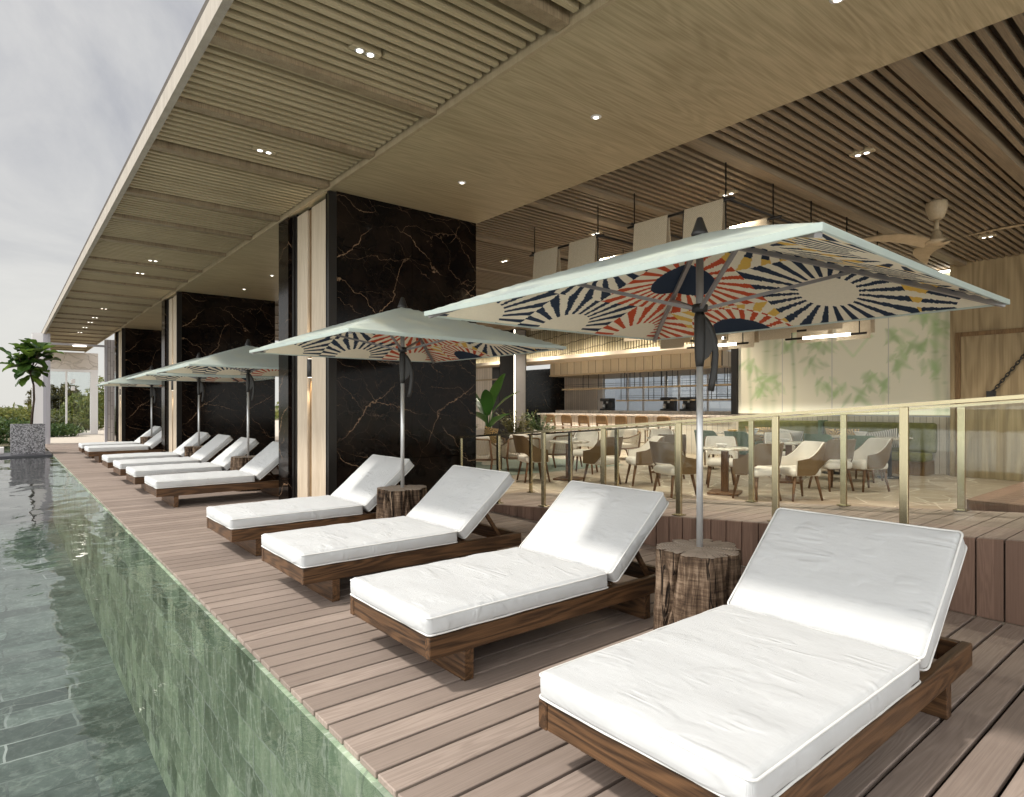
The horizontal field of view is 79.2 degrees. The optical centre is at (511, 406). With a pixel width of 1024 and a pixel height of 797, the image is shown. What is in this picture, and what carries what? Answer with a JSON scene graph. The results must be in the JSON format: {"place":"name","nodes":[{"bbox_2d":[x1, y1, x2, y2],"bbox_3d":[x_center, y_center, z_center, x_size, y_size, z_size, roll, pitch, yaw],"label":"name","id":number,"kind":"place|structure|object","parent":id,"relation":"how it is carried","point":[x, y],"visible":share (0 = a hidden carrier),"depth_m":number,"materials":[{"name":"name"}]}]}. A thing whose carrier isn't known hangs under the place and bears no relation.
{"place":"outdoors","nodes":[
{"label":"outdoors","id":0,"kind":"place"},
{"bbox_2d":[0,451,52,524],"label":"pool rim","id":1,"kind":"object","parent":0,"point":[42,510],"visible":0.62,"depth_m":16.23,"materials":[{"name":"stone"}]},
{"bbox_2d":[10,424,44,454],"bbox_3d":[-13.285,0.888,16.975,0.740,0.800,0.740,0,0,-39],"label":"planter","id":2,"kind":"object","parent":1,"relation":"on","point":[27,438],"visible":1,"depth_m":16.68,"materials":[{"name":"grey stone"}]},
{"bbox_2d":[0,338,63,423],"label":"fiddle leaf tree","id":3,"kind":"object","parent":2,"relation":"in","point":[30,355],"visible":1,"depth_m":16.93,"materials":[{"name":"green plant"}]},
{"bbox_2d":[0,456,92,510],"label":"water","id":4,"kind":"structure","parent":0,"point":[20,471],"depth_m":11.55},
{"bbox_2d":[50,352,97,434],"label":"glass pavilion","id":5,"kind":"structure","parent":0,"point":[77,362],"depth_m":28.57,"materials":[{"name":"white paint"}]},
{"bbox_2d":[45,430,113,448],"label":"path","id":6,"kind":"structure","parent":0,"point":[88,438],"depth_m":24.99,"materials":[{"name":"stone"}]},
{"bbox_2d":[32,333,46,443],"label":"white column","id":7,"kind":"structure","parent":6,"relation":"on","point":[40,413],"depth_m":21.31,"materials":[{"name":"paint"}]},
{"bbox_2d":[47,333,106,443],"bbox_3d":[-15.319,-0.600,21.838,1.740,3.800,0.420,0,0,-39],"label":"portal","id":8,"kind":"object","parent":6,"relation":"on","point":[48,389],"visible":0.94,"depth_m":21.52,"materials":[{"name":"grey paint"}]},
{"bbox_2d":[104,340,113,440],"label":"column","id":9,"kind":"structure","parent":6,"relation":"on","point":[110,389],"depth_m":23.30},
{"bbox_2d":[0,520,169,796],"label":"pool floor","id":10,"kind":"structure","parent":0,"point":[69,725],"depth_m":6.57,"materials":[{"name":"tile"}]},
{"bbox_2d":[0,408,278,450],"bbox_3d":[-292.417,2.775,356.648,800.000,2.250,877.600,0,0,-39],"label":"ground","id":11,"kind":"structure","parent":0,"point":[4,444],"depth_m":28.96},
{"bbox_2d":[0,416,29,445],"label":"shrub","id":12,"kind":"object","parent":11,"relation":"on","point":[5,423],"visible":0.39,"depth_m":24.29,"materials":[{"name":"green plant"}]},
{"bbox_2d":[0,406,30,421],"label":"shrub","id":13,"kind":"object","parent":11,"relation":"on","point":[5,412],"visible":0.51,"depth_m":27.40,"materials":[{"name":"green plant"}]},
{"bbox_2d":[0,404,80,435],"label":"shrub","id":14,"kind":"object","parent":11,"relation":"on","point":[57,416],"visible":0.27,"depth_m":29.94,"materials":[{"name":"green plant"}]},
{"bbox_2d":[24,382,81,411],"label":"tree","id":15,"kind":"object","parent":11,"relation":"on","point":[57,399],"visible":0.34,"depth_m":40.05,"materials":[{"name":"green plant"}]},
{"bbox_2d":[23,420,86,436],"bbox_3d":[-19.809,1.133,26.358,2.767,1.122,2.091,0,0,-39],"label":"shrub","id":16,"kind":"object","parent":11,"relation":"on","point":[59,429],"visible":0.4,"depth_m":26.38,"materials":[{"name":"green plant"}]},
{"bbox_2d":[27,413,103,430],"bbox_3d":[-26.526,0.993,35.169,7.348,1.427,3.194,0,0,-39],"label":"shrub","id":17,"kind":"object","parent":11,"relation":"on","point":[85,424],"visible":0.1,"depth_m":36.00,"materials":[{"name":"green plant"}]},
{"bbox_2d":[59,392,102,430],"bbox_3d":[-26.607,0.222,38.957,3.722,2.938,3.275,0,0,-39],"label":"tree","id":18,"kind":"object","parent":11,"relation":"on","point":[72,410],"visible":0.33,"depth_m":37.97,"materials":[{"name":"green plant"}]},
{"bbox_2d":[75,376,103,426],"bbox_3d":[-22.994,-0.104,35.418,3.377,3.577,3.114,0,0,-39],"label":"shrub","id":19,"kind":"object","parent":11,"relation":"on","point":[100,402],"visible":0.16,"depth_m":34.48,"materials":[{"name":"green plant"}]},
{"bbox_2d":[53,455,393,796],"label":"pool wall","id":20,"kind":"structure","parent":0,"point":[219,709],"depth_m":4.30,"materials":[{"name":"tile"}]},
{"bbox_2d":[0,0,730,407],"label":"sky","id":21,"kind":"structure","parent":0,"point":[81,80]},
{"bbox_2d":[47,449,1023,796],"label":"deck base","id":22,"kind":"object","parent":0,"point":[971,749],"visible":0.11,"depth_m":2.39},
{"bbox_2d":[45,443,1023,796],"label":"deck","id":23,"kind":"structure","parent":22,"relation":"on","point":[395,717],"depth_m":2.88,"materials":[{"name":"wood"}]},
{"bbox_2d":[78,426,161,457],"bbox_3d":[-10.199,0.919,16.202,1.854,0.762,0.854,0,0,-39],"label":"sun lounger","id":24,"kind":"object","parent":23,"relation":"on","point":[156,430],"visible":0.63,"depth_m":15.96,"materials":[{"name":"fabric"}]},
{"bbox_2d":[84,430,161,462],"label":"sun lounger","id":25,"kind":"object","parent":23,"relation":"on","point":[148,446],"visible":0.81,"depth_m":14.65,"materials":[{"name":"fabric"}]},
{"bbox_2d":[114,328,161,441],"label":"marble pier","id":26,"kind":"structure","parent":23,"relation":"on","point":[137,350],"depth_m":20.32,"materials":[{"name":"black stone"}]},
{"bbox_2d":[140,436,161,447],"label":"trunk table","id":27,"kind":"object","parent":23,"relation":"on","point":[145,439],"visible":0.2,"depth_m":15.80,"materials":[{"name":"brown wood"}]},
{"bbox_2d":[96,366,161,436],"bbox_3d":[-9.302,-0.125,15.974,2.156,1.850,2.297,0,0,-39],"label":"parasol","id":28,"kind":"object","parent":27,"relation":"on","point":[124,382],"visible":0.56,"depth_m":15.79,"materials":[{"name":"white fabric"}]},
{"bbox_2d":[102,432,213,467],"bbox_3d":[-7.054,0.919,12.367,1.854,0.762,0.854,0,0,-39],"label":"sun lounger","id":29,"kind":"object","parent":23,"relation":"on","point":[109,459],"visible":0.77,"depth_m":12.14,"materials":[{"name":"fabric"}]},
{"bbox_2d":[113,434,232,481],"bbox_3d":[-6.039,0.919,11.129,1.854,0.762,0.854,0,0,-39],"label":"sun lounger","id":30,"kind":"object","parent":23,"relation":"on","point":[212,448],"visible":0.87,"depth_m":11.04,"materials":[{"name":"fabric"}]},
{"bbox_2d":[126,437,258,489],"bbox_3d":[-5.095,0.919,9.977,1.854,0.762,0.854,0,0,-39],"label":"sun lounger","id":31,"kind":"object","parent":23,"relation":"on","point":[135,475],"visible":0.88,"depth_m":9.75,"materials":[{"name":"fabric"}]},
{"bbox_2d":[184,446,212,460],"bbox_3d":[-6.122,1.039,12.142,0.468,0.522,0.536,0,0,42],"label":"trunk table","id":32,"kind":"object","parent":23,"relation":"on","point":[190,451],"visible":0.31,"depth_m":11.93,"materials":[{"name":"brown wood"}]},
{"bbox_2d":[126,353,274,445],"bbox_3d":[-6.136,-0.125,12.129,2.156,1.850,2.297,0,0,-39],"label":"parasol","id":33,"kind":"object","parent":32,"relation":"on","point":[154,375],"visible":0.57,"depth_m":12.12,"materials":[{"name":"white fabric"}]},
{"bbox_2d":[144,441,278,507],"bbox_3d":[-4.043,0.919,8.695,1.854,0.762,0.854,0,0,-39],"label":"sun lounger","id":34,"kind":"object","parent":23,"relation":"on","point":[252,474],"visible":0.85,"depth_m":8.39,"materials":[{"name":"fabric"}]},
{"bbox_2d":[162,292,274,456],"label":"marble pier","id":35,"kind":"structure","parent":23,"relation":"on","point":[195,324],"depth_m":14.23,"materials":[{"name":"black stone"}]},
{"bbox_2d":[230,455,260,491],"bbox_3d":[-4.114,1.039,9.684,0.517,0.522,0.464,0,0,-44],"label":"trunk table","id":36,"kind":"object","parent":23,"relation":"on","point":[238,462],"visible":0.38,"depth_m":9.48,"materials":[{"name":"brown wood"}]},
{"bbox_2d":[156,339,278,455],"bbox_3d":[-4.126,-0.125,9.678,2.156,1.850,2.297,0,0,-39],"label":"parasol","id":37,"kind":"object","parent":36,"relation":"on","point":[241,361],"visible":0.77,"depth_m":9.38,"materials":[{"name":"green fabric"}]},
{"bbox_2d":[206,454,413,555],"bbox_3d":[-1.924,0.919,6.111,1.854,0.762,0.854,0,0,-39],"label":"sun lounger","id":38,"kind":"object","parent":23,"relation":"on","point":[350,499],"visible":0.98,"depth_m":5.80,"materials":[{"name":"fabric"}]},
{"bbox_2d":[279,190,475,512],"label":"marble pier","id":39,"kind":"structure","parent":23,"relation":"on","point":[344,257],"depth_m":7.86,"materials":[{"name":"black stone"}]},
{"bbox_2d":[41,0,1023,352],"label":"canopy roof","id":40,"kind":"structure","parent":39,"relation":"on","point":[495,104],"depth_m":5.78,"materials":[{"name":"brown wood"}]},
{"bbox_2d":[348,37,381,59],"bbox_3d":[-1.064,-2.599,4.484,0.230,0.086,0.072,0,0,-39],"label":"twin downlight","id":41,"kind":"object","parent":40,"relation":"attached to","point":[359,46],"visible":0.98,"depth_m":4.46,"materials":[{"name":"white metal"}]},
{"bbox_2d":[476,330,730,368],"bbox_3d":[1.652,-2.100,20.965,1.460,1.160,13.729,0,0,-39],"label":"ceiling panel","id":42,"kind":"object","parent":40,"relation":"hanging from","point":[584,347],"visible":0.3,"depth_m":19.30,"materials":[{"name":"beige paint"}]},
{"bbox_2d":[549,350,730,378],"bbox_3d":[4.664,-1.280,20.312,3.030,0.460,6.860,0,0,-39],"label":"bar bulkhead","id":43,"kind":"object","parent":42,"relation":"attached to","point":[682,364],"visible":0.71,"depth_m":19.27,"materials":[{"name":"brown wood"}]},
{"bbox_2d":[562,367,730,389],"bbox_3d":[3.956,-0.805,19.149,0.320,0.490,6.600,0,0,-39],"label":"hanging shelf","id":44,"kind":"object","parent":43,"relation":"hanging from","point":[666,383],"visible":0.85,"depth_m":18.74,"materials":[{"name":"brown wood"}]},
{"bbox_2d":[602,374,708,410],"bbox_3d":[5.591,-0.575,20.781,0.080,1.950,6.850,0,0,-39],"label":"bar window","id":45,"kind":"structure","parent":43,"relation":"attached to","point":[643,393],"depth_m":21.88,"materials":[{"name":"metal"}]},
{"bbox_2d":[616,368,730,400],"bbox_3d":[4.853,-0.605,18.527,0.320,0.890,4.300,0,0,-39],"label":"hanging shelf","id":46,"kind":"object","parent":43,"relation":"hanging from","point":[711,396],"visible":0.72,"depth_m":18.15,"materials":[{"name":"brown wood"}]},
{"bbox_2d":[529,206,758,349],"bbox_3d":[2.293,-1.797,9.794,4.235,1.606,1.440,0,0,-39],"label":"cloth pendant","id":47,"kind":"object","parent":40,"relation":"hanging from","point":[581,253],"visible":0.26,"depth_m":8.76,"materials":[{"name":"beige fabric"}]},
{"bbox_2d":[627,162,877,342],"bbox_3d":[3.459,-1.797,8.371,4.235,1.606,1.440,0,0,-39],"label":"cloth pendant","id":48,"kind":"object","parent":40,"relation":"hanging from","point":[656,231],"visible":0.3,"depth_m":7.40,"materials":[{"name":"beige fabric"}]},
{"bbox_2d":[861,198,1023,263],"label":"ceiling fan","id":49,"kind":"object","parent":40,"relation":"hanging from","point":[927,247],"visible":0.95,"depth_m":7.91,"materials":[{"name":"brown wood"}]},
{"bbox_2d":[261,465,520,601],"bbox_3d":[-0.901,0.919,4.862,1.854,0.762,0.854,0,0,-39],"label":"sun lounger","id":50,"kind":"object","parent":23,"relation":"on","point":[446,515],"visible":1,"depth_m":4.62,"materials":[{"name":"fabric"}]},
{"bbox_2d":[376,485,426,518],"bbox_3d":[-1.055,1.039,5.954,0.509,0.521,0.491,0,0,-12],"label":"trunk table","id":51,"kind":"object","parent":23,"relation":"on","point":[396,501],"visible":0.53,"depth_m":5.79,"materials":[{"name":"brown wood"}]},
{"bbox_2d":[249,297,566,486],"bbox_3d":[-1.055,-0.125,5.963,2.156,1.850,2.297,0,0,-39],"label":"parasol","id":52,"kind":"object","parent":51,"relation":"on","point":[403,335],"visible":0.98,"depth_m":5.95,"materials":[{"name":"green fabric"}]},
{"bbox_2d":[350,480,668,680],"bbox_3d":[0.067,0.919,3.682,1.854,0.762,0.854,0,0,-39],"label":"sun lounger","id":53,"kind":"object","parent":23,"relation":"on","point":[575,554],"visible":0.99,"depth_m":3.42,"materials":[{"name":"fabric"}]},
{"bbox_2d":[653,539,740,629],"bbox_3d":[1.062,1.039,3.445,0.519,0.521,0.476,0,0,-39],"label":"trunk table","id":54,"kind":"object","parent":23,"relation":"on","point":[692,579],"visible":0.75,"depth_m":3.27,"materials":[{"name":"brown wood"}]},
{"bbox_2d":[424,217,1009,546],"bbox_3d":[1.044,-0.125,3.442,2.156,1.850,2.297,0,0,-39],"label":"parasol","id":55,"kind":"object","parent":54,"relation":"on","point":[702,286],"visible":0.99,"depth_m":3.52,"materials":[{"name":"multicoloured fabric"}]},
{"bbox_2d":[539,508,971,796],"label":"sun lounger","id":56,"kind":"object","parent":23,"relation":"on","point":[805,655],"visible":1,"depth_m":2.23,"materials":[{"name":"fabric"}]},
{"bbox_2d":[275,436,1023,629],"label":"floor","id":57,"kind":"structure","parent":0,"point":[935,491],"depth_m":10.05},
{"bbox_2d":[476,436,495,469],"bbox_3d":[-0.662,0.929,12.024,0.734,0.754,0.732,0,0,11],"label":"woven armchair","id":58,"kind":"object","parent":57,"relation":"on","point":[484,450],"visible":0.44,"depth_m":11.75,"materials":[{"name":"beige fabric"}]},
{"bbox_2d":[476,367,499,432],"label":"sliding screens","id":59,"kind":"object","parent":57,"relation":"on","point":[486,378],"visible":0.16,"depth_m":24.20,"materials":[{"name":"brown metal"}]},
{"bbox_2d":[476,368,491,427],"bbox_3d":[-1.088,-0.100,24.402,0.060,2.800,1.080,0,0,-39],"label":"door panel","id":60,"kind":"structure","parent":59,"relation":"in","point":[481,373],"depth_m":24.45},
{"bbox_2d":[492,367,499,432],"bbox_3d":[-0.597,-0.100,23.802,0.060,2.800,0.430,0,0,-39],"label":"door panel","id":61,"kind":"structure","parent":59,"relation":"in","point":[495,370],"depth_m":23.75,"materials":[{"name":"metal"}]},
{"bbox_2d":[476,374,518,426],"bbox_3d":[-0.696,0.181,16.973,1.730,2.238,1.681,0,0,-39],"label":"banana plant","id":62,"kind":"object","parent":57,"relation":"on","point":[485,403],"visible":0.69,"depth_m":16.93,"materials":[{"name":"green plant"}]},
{"bbox_2d":[500,329,525,443],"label":"dark column","id":63,"kind":"structure","parent":57,"relation":"on","point":[513,368],"depth_m":21.07,"materials":[{"name":"black stone"}]},
{"bbox_2d":[492,408,537,432],"bbox_3d":[0.101,0.676,17.130,1.304,1.249,1.426,0,0,-39],"label":"fern","id":64,"kind":"object","parent":57,"relation":"on","point":[509,427],"visible":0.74,"depth_m":17.02,"materials":[{"name":"green plant"}]},
{"bbox_2d":[512,435,550,482],"bbox_3d":[0.314,0.902,10.760,0.600,0.803,0.530,0,0,-18],"label":"dining chair","id":65,"kind":"object","parent":57,"relation":"on","point":[521,443],"visible":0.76,"depth_m":10.54,"materials":[{"name":"beige fabric"}]},
{"bbox_2d":[523,411,557,432],"bbox_3d":[0.812,0.718,17.905,1.155,1.165,1.040,0,0,7],"label":"fern","id":66,"kind":"object","parent":57,"relation":"on","point":[532,424],"visible":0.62,"depth_m":17.83,"materials":[{"name":"green plant"}]},
{"bbox_2d":[526,369,563,433],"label":"marble wall","id":67,"kind":"structure","parent":57,"relation":"on","point":[544,392],"depth_m":26.04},
{"bbox_2d":[476,458,620,474],"bbox_3d":[-0.180,1.296,14.336,3.300,0.001,4.400,0,0,-39],"label":"rug","id":68,"kind":"object","parent":57,"relation":"on","point":[514,466],"visible":0.4,"depth_m":13.31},
{"bbox_2d":[501,434,540,471],"bbox_3d":[0.180,0.929,12.440,0.734,0.754,0.732,0,0,-11],"label":"woven armchair","id":69,"kind":"object","parent":68,"relation":"on","point":[510,453],"visible":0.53,"depth_m":12.20,"materials":[{"name":"wicker"}]},
{"bbox_2d":[548,433,582,467],"bbox_3d":[1.069,0.929,13.422,0.734,0.754,0.732,0,0,-24],"label":"woven armchair","id":70,"kind":"object","parent":68,"relation":"on","point":[557,449],"visible":0.4,"depth_m":13.14,"materials":[{"name":"wicker"}]},
{"bbox_2d":[549,440,589,480],"bbox_3d":[1.016,0.956,10.984,0.720,0.688,0.720,0,0,28],"label":"round table","id":71,"kind":"object","parent":57,"relation":"on","point":[565,478],"visible":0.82,"depth_m":10.95,"materials":[{"name":"stone"}]},
{"bbox_2d":[564,377,604,409],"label":"panelled wall","id":72,"kind":"structure","parent":57,"relation":"on","point":[581,399],"depth_m":23.96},
{"bbox_2d":[573,431,598,474],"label":"dining chair","id":73,"kind":"object","parent":57,"relation":"on","point":[592,437],"visible":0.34,"depth_m":12.30,"materials":[{"name":"beige fabric"}]},
{"bbox_2d":[583,436,622,483],"bbox_3d":[1.536,0.902,10.300,0.530,0.803,0.600,0,0,-37],"label":"dining chair","id":74,"kind":"object","parent":57,"relation":"on","point":[592,456],"visible":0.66,"depth_m":10.13,"materials":[{"name":"beige fabric"}]},
{"bbox_2d":[621,429,641,455],"bbox_3d":[2.782,0.929,15.449,0.732,0.754,0.734,0,0,-19],"label":"woven armchair","id":75,"kind":"object","parent":57,"relation":"on","point":[630,437],"visible":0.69,"depth_m":15.24,"materials":[{"name":"beige fabric"}]},
{"bbox_2d":[625,436,664,485],"bbox_3d":[2.228,0.902,10.291,0.600,0.803,0.530,0,0,-4],"label":"dining chair","id":76,"kind":"object","parent":57,"relation":"on","point":[641,455],"visible":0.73,"depth_m":10.09,"materials":[{"name":"beige fabric"}]},
{"bbox_2d":[635,416,655,442],"bbox_3d":[3.776,0.782,17.449,0.466,1.038,0.452,0,0,-39],"label":"bar stool","id":77,"kind":"object","parent":57,"relation":"on","point":[641,419],"visible":0.59,"depth_m":17.31,"materials":[{"name":"beige fabric"}]},
{"bbox_2d":[538,410,753,456],"bbox_3d":[3.942,0.720,19.008,1.400,1.160,8.000,0,0,-39],"label":"bar counter","id":78,"kind":"object","parent":57,"relation":"on","point":[687,430],"visible":0.39,"depth_m":18.04,"materials":[{"name":"stone"}]},
{"bbox_2d":[600,398,614,409],"bbox_3d":[3.173,-0.061,20.576,0.320,0.400,0.400,0,0,-39],"label":"coffee machine","id":79,"kind":"object","parent":78,"relation":"on","point":[608,404],"visible":0.95,"depth_m":20.50,"materials":[{"name":"metal"}]},
{"bbox_2d":[660,397,676,410],"bbox_3d":[4.726,-0.061,18.682,0.320,0.400,0.400,0,0,-39],"label":"coffee machine","id":80,"kind":"object","parent":78,"relation":"on","point":[669,405],"visible":0.91,"depth_m":18.60,"materials":[{"name":"metal"}]},
{"bbox_2d":[680,397,695,410],"bbox_3d":[5.170,-0.061,18.141,0.320,0.400,0.400,0,0,-39],"label":"coffee machine","id":81,"kind":"object","parent":78,"relation":"on","point":[688,405],"visible":0.81,"depth_m":18.06,"materials":[{"name":"metal"}]},
{"bbox_2d":[649,429,673,468],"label":"dining chair","id":82,"kind":"object","parent":57,"relation":"on","point":[655,432],"visible":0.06,"depth_m":13.36,"materials":[{"name":"beige fabric"}]},
{"bbox_2d":[658,434,685,478],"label":"dining chair","id":83,"kind":"object","parent":57,"relation":"on","point":[669,438],"visible":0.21,"depth_m":11.02,"materials":[{"name":"beige fabric"}]},
{"bbox_2d":[649,441,695,497],"bbox_3d":[2.280,0.902,8.849,0.600,0.803,0.530,0,0,-23],"label":"dining chair","id":84,"kind":"object","parent":57,"relation":"on","point":[663,455],"visible":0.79,"depth_m":8.65,"materials":[{"name":"beige fabric"}]},
{"bbox_2d":[704,436,738,487],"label":"dining chair","id":85,"kind":"object","parent":57,"relation":"on","point":[711,462],"visible":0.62,"depth_m":10.20,"materials":[{"name":"beige fabric"}]},
{"bbox_2d":[703,446,747,495],"bbox_3d":[3.172,0.956,9.222,0.720,0.688,0.720,0,0,28],"label":"round table","id":86,"kind":"object","parent":57,"relation":"on","point":[724,489],"visible":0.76,"depth_m":9.17,"materials":[{"name":"wood"}]},
{"bbox_2d":[724,431,757,457],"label":"dining chair","id":87,"kind":"object","parent":57,"relation":"on","point":[742,439],"visible":0.27,"depth_m":12.25,"materials":[{"name":"green fabric"}]},
{"bbox_2d":[490,492,1023,625],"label":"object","id":88,"kind":"structure","parent":57,"relation":"on","point":[990,583],"depth_m":4.78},
{"bbox_2d":[457,394,1023,523],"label":"glass railing","id":89,"kind":"object","parent":88,"relation":"on","point":[903,463],"visible":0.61,"depth_m":4.92,"materials":[{"name":"beige metal"}]},
{"bbox_2d":[527,399,1023,511],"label":"glass railing","id":90,"kind":"object","parent":88,"relation":"on","point":[961,457],"visible":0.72,"depth_m":5.72,"materials":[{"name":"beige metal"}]},
{"bbox_2d":[732,443,783,500],"bbox_3d":[3.436,0.902,8.589,0.530,0.803,0.600,0,0,-23],"label":"dining chair","id":91,"kind":"object","parent":57,"relation":"on","point":[762,459],"visible":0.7,"depth_m":8.40,"materials":[{"name":"beige fabric"}]},
{"bbox_2d":[763,432,795,455],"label":"dining chair","id":92,"kind":"object","parent":57,"relation":"on","point":[767,436],"visible":0.22,"depth_m":11.74,"materials":[{"name":"beige fabric"}]},
{"bbox_2d":[766,441,802,483],"bbox_3d":[4.745,0.956,10.615,0.720,0.688,0.720,0,0,28],"label":"round table","id":93,"kind":"object","parent":57,"relation":"on","point":[788,450],"visible":0.49,"depth_m":10.55,"materials":[{"name":"stone"}]},
{"bbox_2d":[780,441,826,501],"bbox_3d":[4.074,0.902,8.708,0.600,0.803,0.530,0,0,-10],"label":"dining chair","id":94,"kind":"object","parent":57,"relation":"on","point":[803,458],"visible":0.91,"depth_m":8.53,"materials":[{"name":"beige fabric"}]},
{"bbox_2d":[804,433,839,476],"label":"dining chair","id":95,"kind":"object","parent":57,"relation":"on","point":[818,437],"visible":0.1,"depth_m":11.09,"materials":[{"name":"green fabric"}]},
{"bbox_2d":[808,439,855,491],"bbox_3d":[4.993,0.902,9.611,0.530,0.803,0.600,0,0,-14],"label":"dining chair","id":96,"kind":"object","parent":57,"relation":"on","point":[832,451],"visible":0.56,"depth_m":9.42,"materials":[{"name":"beige fabric"}]},
{"bbox_2d":[731,420,936,475],"bbox_3d":[6.623,0.800,13.222,0.710,1.000,4.070,0,0,-39],"label":"banquette","id":97,"kind":"object","parent":57,"relation":"on","point":[922,445],"visible":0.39,"depth_m":12.01,"materials":[{"name":"fabric"}]},
{"bbox_2d":[825,428,858,438],"bbox_3d":[6.828,0.640,12.775,0.160,0.380,0.680,-18,11,-38],"label":"cushion","id":98,"kind":"object","parent":97,"relation":"on","point":[830,431],"visible":0.24,"depth_m":12.78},
{"bbox_2d":[865,428,898,447],"bbox_3d":[7.285,0.660,12.154,0.160,0.400,0.660,-25,4,-37],"label":"cushion","id":99,"kind":"object","parent":97,"relation":"on","point":[891,433],"visible":0.35,"depth_m":11.98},
{"bbox_2d":[732,415,949,474],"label":"panelled wall","id":100,"kind":"structure","parent":57,"relation":"on","point":[941,457],"depth_m":11.92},
{"bbox_2d":[731,270,949,415],"bbox_3d":[6.908,-1.190,13.513,0.220,2.780,4.600,0,0,-39],"label":"bamboo mural","id":101,"kind":"object","parent":100,"relation":"on","point":[898,360],"visible":0.64,"depth_m":13.10,"materials":[{"name":"beige paint"}]},
{"bbox_2d":[847,435,882,482],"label":"dining chair","id":102,"kind":"object","parent":57,"relation":"on","point":[860,440],"visible":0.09,"depth_m":10.57,"materials":[{"name":"fabric"}]},
{"bbox_2d":[821,435,912,478],"bbox_3d":[6.553,0.936,11.644,0.760,0.728,1.500,0,0,-39],"label":"banquette table","id":103,"kind":"object","parent":57,"relation":"on","point":[889,473],"visible":0.49,"depth_m":11.24,"materials":[{"name":"wood"}]},
{"bbox_2d":[847,438,892,491],"bbox_3d":[5.557,0.902,9.626,0.600,0.803,0.530,0,0,-9],"label":"dining chair","id":104,"kind":"object","parent":57,"relation":"on","point":[871,453],"visible":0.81,"depth_m":9.45,"materials":[{"name":"beige fabric"}]},
{"bbox_2d":[950,252,1023,480],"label":"veneer wall","id":105,"kind":"structure","parent":57,"relation":"on","point":[986,348],"depth_m":11.07,"materials":[{"name":"brown wood"}]},
{"bbox_2d":[986,354,1023,396],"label":"handrail","id":106,"kind":"object","parent":105,"relation":"attached to","point":[991,393],"visible":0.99,"depth_m":10.92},
{"bbox_2d":[966,482,1023,512],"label":"raised landing","id":107,"kind":"object","parent":57,"relation":"on","point":[1009,498],"visible":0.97,"depth_m":5.05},
{"bbox_2d":[605,373,949,416],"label":"courtyard wall","id":108,"kind":"structure","parent":0,"point":[620,394],"depth_m":26.19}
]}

